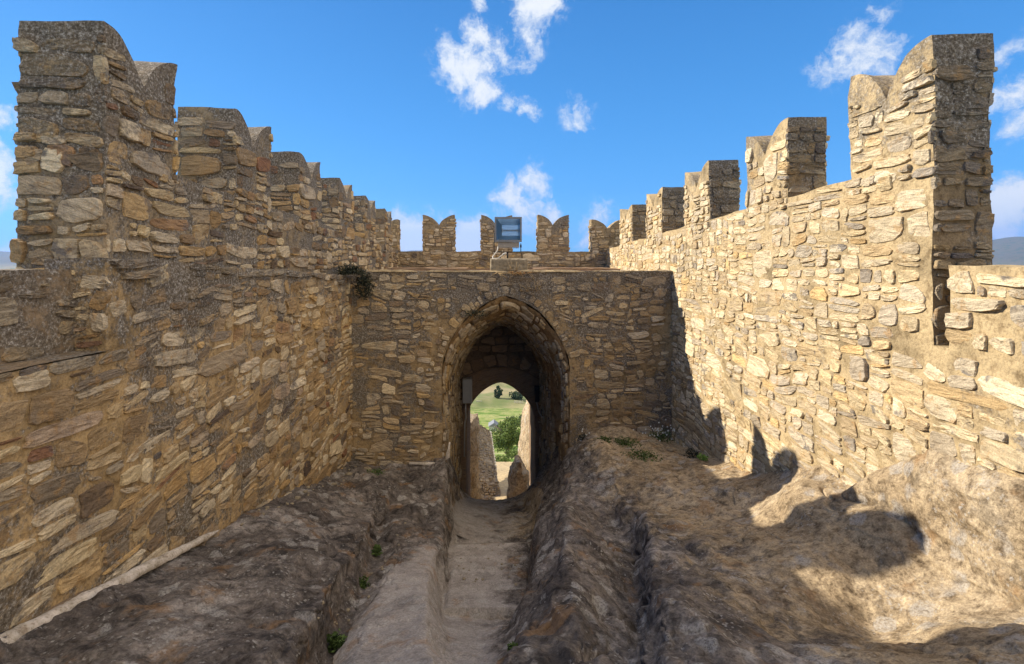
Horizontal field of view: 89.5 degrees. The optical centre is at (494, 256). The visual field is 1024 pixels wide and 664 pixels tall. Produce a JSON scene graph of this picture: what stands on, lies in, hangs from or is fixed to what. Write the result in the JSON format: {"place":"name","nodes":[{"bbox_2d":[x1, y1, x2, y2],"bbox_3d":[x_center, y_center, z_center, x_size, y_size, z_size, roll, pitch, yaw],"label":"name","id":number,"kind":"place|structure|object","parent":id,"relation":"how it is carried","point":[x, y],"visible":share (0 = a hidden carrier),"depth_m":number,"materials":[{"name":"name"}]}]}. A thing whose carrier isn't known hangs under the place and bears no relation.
{"place":"outdoors","nodes":[
{"label":"outdoors","id":0,"kind":"place"},
{"bbox_2d":[240,434,682,624],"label":"gravel","id":1,"kind":"structure","parent":0,"point":[382,568],"depth_m":6.02,"materials":[{"name":"grey gravel"}]},
{"bbox_2d":[492,462,511,499],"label":"gravel path","id":2,"kind":"structure","parent":0,"point":[503,468],"depth_m":25.11,"materials":[{"name":"beige gravel"}]},
{"bbox_2d":[506,455,529,497],"bbox_3d":[0.817,7.299,16.100,1.009,2.126,0.981,0,0,0],"label":"rock outcrop","id":3,"kind":"object","parent":2,"relation":"on","point":[518,478],"visible":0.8,"depth_m":15.79,"materials":[{"name":"stone"}]},
{"bbox_2d":[0,426,1023,663],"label":"bedrock","id":4,"kind":"structure","parent":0,"point":[672,558],"depth_m":3.83,"materials":[{"name":"stone"}]},
{"bbox_2d":[0,20,399,632],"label":"battlement wall","id":5,"kind":"structure","parent":4,"relation":"on","point":[196,383],"depth_m":4.03,"materials":[{"name":"stone"}]},
{"bbox_2d":[0,269,78,363],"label":"parapet wall","id":6,"kind":"structure","parent":5,"relation":"on","point":[37,314],"depth_m":3.12,"materials":[{"name":"stone"}]},
{"bbox_2d":[0,530,218,643],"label":"plaster fillet","id":7,"kind":"object","parent":5,"relation":"attached to","point":[14,634],"visible":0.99,"depth_m":3.29,"materials":[{"name":"beige concrete"}]},
{"bbox_2d":[335,263,363,274],"bbox_3d":[-2.513,0.214,8.860,0.587,0.220,0.545,0,0,0],"label":"dark bush","id":8,"kind":"object","parent":5,"relation":"on","point":[347,270],"visible":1,"depth_m":8.77,"materials":[{"name":"green plant"}]},
{"bbox_2d":[326,629,346,652],"bbox_3d":[-1.052,2.564,3.452,0.169,0.118,0.135,0,0,0],"label":"green weed","id":9,"kind":"object","parent":4,"relation":"on","point":[336,641],"visible":0.95,"depth_m":3.43,"materials":[{"name":"green plant"}]},
{"bbox_2d":[359,573,369,588],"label":"green weed","id":10,"kind":"object","parent":4,"relation":"on","point":[362,583],"visible":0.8,"depth_m":4.75,"materials":[{"name":"green plant"}]},
{"bbox_2d":[367,468,384,474],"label":"green weed","id":11,"kind":"object","parent":4,"relation":"on","point":[376,472],"visible":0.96,"depth_m":8.50,"materials":[{"name":"green plant"}]},
{"bbox_2d":[371,544,382,555],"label":"green weed","id":12,"kind":"object","parent":4,"relation":"on","point":[377,549],"visible":1,"depth_m":5.69,"materials":[{"name":"green plant"}]},
{"bbox_2d":[409,442,450,465],"bbox_3d":[-1.143,3.507,9.113,0.729,0.420,0.087,0,0,-9],"label":"plaster patch","id":13,"kind":"object","parent":4,"relation":"on","point":[447,455],"visible":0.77,"depth_m":9.10,"materials":[{"name":"beige paint"}]},
{"bbox_2d":[344,267,672,496],"bbox_3d":[0.150,4.873,12.229,6.947,9.292,5.985,0,0,0],"label":"gatehouse","id":14,"kind":"object","parent":4,"relation":"on","point":[585,348],"visible":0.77,"depth_m":9.30,"materials":[{"name":"stone"}]},
{"bbox_2d":[352,269,373,300],"bbox_3d":[-2.297,0.504,9.108,0.418,0.575,0.386,0,0,29],"label":"dark bush","id":15,"kind":"object","parent":14,"relation":"on","point":[364,277],"visible":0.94,"depth_m":9.07,"materials":[{"name":"green plant"}]},
{"bbox_2d":[463,377,471,403],"bbox_3d":[-0.667,3.260,12.610,0.229,0.603,0.240,0,0,0],"label":"junction box","id":16,"kind":"object","parent":14,"relation":"attached to","point":[467,389],"visible":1,"depth_m":12.50,"materials":[{"name":"grey metal"}]},
{"bbox_2d":[464,403,466,456],"bbox_3d":[-0.724,4.230,12.600,0.076,1.301,0.036,0,0,0],"label":"conduit pipe","id":17,"kind":"object","parent":16,"relation":"attached to","point":[464,427],"visible":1,"depth_m":12.58,"materials":[{"name":"grey metal"}]},
{"bbox_2d":[470,377,471,403],"bbox_3d":[-0.575,3.260,12.610,0.045,0.603,0.240,0,0,0],"label":"box door","id":18,"kind":"structure","parent":16,"relation":"in","point":[471,377],"depth_m":12.49,"materials":[{"name":"grey metal"}]},
{"bbox_2d":[461,309,490,318],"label":"dark bush","id":19,"kind":"object","parent":14,"relation":"on","point":[482,313],"visible":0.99,"depth_m":9.14,"materials":[{"name":"green plant"}]},
{"bbox_2d":[392,215,619,268],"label":"battlement wall","id":20,"kind":"structure","parent":14,"relation":"on","point":[439,247],"depth_m":14.80,"materials":[{"name":"beige stone"}]},
{"bbox_2d":[490,258,527,270],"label":"stone block","id":21,"kind":"structure","parent":14,"relation":"on","point":[499,264],"depth_m":9.33,"materials":[{"name":"stone"}]},
{"bbox_2d":[494,217,521,257],"bbox_3d":[0.248,-0.350,9.723,0.536,0.781,0.234,0,0,0],"label":"floodlight","id":22,"kind":"object","parent":21,"relation":"on","point":[508,233],"visible":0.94,"depth_m":9.61,"materials":[{"name":"grey paint"}]},
{"bbox_2d":[492,246,506,258],"bbox_3d":[0.034,-0.044,9.526,0.317,0.307,0.228,0,0,-24],"label":"power cable","id":23,"kind":"object","parent":22,"relation":"attached to","point":[505,253],"visible":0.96,"depth_m":9.47,"materials":[{"name":"white plastic"}]},
{"bbox_2d":[490,272,533,280],"bbox_3d":[0.287,0.361,9.238,0.936,0.198,0.075,0,0,0],"label":"dry weed","id":24,"kind":"object","parent":14,"relation":"hanging from","point":[501,275],"visible":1,"depth_m":9.22,"materials":[{"name":"brown plant"}]},
{"bbox_2d":[517,281,546,291],"bbox_3d":[0.652,0.495,9.207,0.539,0.257,0.074,0,0,0],"label":"dry weed","id":25,"kind":"object","parent":14,"relation":"attached to","point":[527,289],"visible":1,"depth_m":9.19,"materials":[{"name":"brown plant"}]},
{"bbox_2d":[503,641,517,653],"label":"green weed","id":26,"kind":"object","parent":4,"relation":"on","point":[511,645],"visible":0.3,"depth_m":2.75,"materials":[{"name":"green plant"}]},
{"bbox_2d":[578,428,589,440],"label":"flowering weed","id":27,"kind":"object","parent":4,"relation":"on","point":[582,438],"visible":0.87,"depth_m":8.94,"materials":[{"name":"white plant"}]},
{"bbox_2d":[594,436,611,442],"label":"green weed","id":28,"kind":"object","parent":4,"relation":"on","point":[604,438],"visible":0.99,"depth_m":8.39,"materials":[{"name":"green plant"}]},
{"bbox_2d":[610,436,641,447],"bbox_3d":[2.125,2.994,8.359,0.484,0.145,0.496,0,0,40],"label":"green weed","id":29,"kind":"object","parent":4,"relation":"on","point":[623,443],"visible":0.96,"depth_m":8.33,"materials":[{"name":"green plant"}]},
{"bbox_2d":[620,447,662,461],"bbox_3d":[2.200,2.968,7.754,0.616,0.098,0.547,0,0,0],"label":"green weed","id":30,"kind":"object","parent":4,"relation":"on","point":[649,454],"visible":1,"depth_m":7.73,"materials":[{"name":"green plant"}]},
{"bbox_2d":[633,419,674,443],"bbox_3d":[2.786,2.978,8.824,0.884,0.365,0.495,0,0,-28],"label":"flowering weed","id":31,"kind":"object","parent":4,"relation":"on","point":[660,437],"visible":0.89,"depth_m":8.82,"materials":[{"name":"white plant"}]},
{"bbox_2d":[683,448,699,458],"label":"dark bush","id":32,"kind":"object","parent":4,"relation":"on","point":[691,453],"visible":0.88,"depth_m":7.75,"materials":[{"name":"plant"}]},
{"bbox_2d":[696,452,708,461],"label":"green weed","id":33,"kind":"object","parent":4,"relation":"on","point":[704,457],"visible":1,"depth_m":7.48,"materials":[{"name":"green plant"}]},
{"bbox_2d":[605,33,1023,485],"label":"battlement wall","id":34,"kind":"structure","parent":4,"relation":"on","point":[811,308],"depth_m":4.67,"materials":[{"name":"stone"}]},
{"bbox_2d":[944,265,1023,362],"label":"parapet wall","id":35,"kind":"structure","parent":34,"relation":"on","point":[985,316],"depth_m":3.35,"materials":[{"name":"stone"}]},
{"bbox_2d":[841,448,1023,605],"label":"rock outcrop","id":36,"kind":"object","parent":4,"relation":"on","point":[965,522],"visible":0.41,"depth_m":3.38,"materials":[{"name":"beige stone"}]},
{"bbox_2d":[0,237,1023,461],"bbox_3d":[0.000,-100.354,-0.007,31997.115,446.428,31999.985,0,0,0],"label":"countryside","id":37,"kind":"structure","parent":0,"point":[488,407],"depth_m":312.95,"materials":[{"name":"green plant"}]},
{"bbox_2d":[470,413,480,498],"bbox_3d":[-0.879,6.896,16.794,0.841,3.431,1.348,0,0,0],"label":"rock outcrop","id":38,"kind":"object","parent":37,"relation":"on","point":[475,427],"visible":0.38,"depth_m":16.37,"materials":[{"name":"beige stone"}]},
{"bbox_2d":[478,425,500,499],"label":"retaining wall","id":39,"kind":"structure","parent":37,"relation":"on","point":[489,484],"depth_m":21.78,"materials":[{"name":"stone"}]},
{"bbox_2d":[488,420,498,430],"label":"shed","id":40,"kind":"structure","parent":37,"relation":"on","point":[492,423],"depth_m":110.00,"materials":[{"name":"grey"}]},
{"bbox_2d":[494,385,502,398],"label":"broadleaf tree","id":41,"kind":"object","parent":37,"relation":"on","point":[499,392],"visible":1,"depth_m":298.93,"materials":[{"name":"green plant"}]},
{"bbox_2d":[495,454,510,461],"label":"bush","id":42,"kind":"object","parent":37,"relation":"on","point":[499,458],"visible":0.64,"depth_m":61.87,"materials":[{"name":"green plant"}]},
{"bbox_2d":[489,416,520,453],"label":"broadleaf tree","id":43,"kind":"object","parent":37,"relation":"on","point":[509,437],"visible":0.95,"depth_m":78.97,"materials":[{"name":"green plant"}]},
{"bbox_2d":[506,450,516,458],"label":"bush","id":44,"kind":"object","parent":37,"relation":"on","point":[508,455],"visible":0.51,"depth_m":71.69,"materials":[{"name":"green plant"}]},
{"bbox_2d":[509,447,517,459],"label":"bush","id":45,"kind":"object","parent":37,"relation":"on","point":[515,453],"visible":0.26,"depth_m":66.21,"materials":[{"name":"green plant"}]},
{"bbox_2d":[509,391,522,399],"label":"broadleaf tree","id":46,"kind":"object","parent":37,"relation":"on","point":[516,395],"visible":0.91,"depth_m":297.60,"materials":[{"name":"green plant"}]},
{"bbox_2d":[518,400,529,484],"bbox_3d":[1.811,7.187,19.006,1.938,3.750,4.175,0,0,0],"label":"rock outcrop","id":47,"kind":"object","parent":37,"relation":"on","point":[523,448],"visible":0.12,"depth_m":18.51,"materials":[{"name":"beige stone"}]},
{"bbox_2d":[0,0,1023,251],"label":"sky","id":48,"kind":"structure","parent":0,"point":[582,110],"materials":[{"name":"blue"}]}
]}

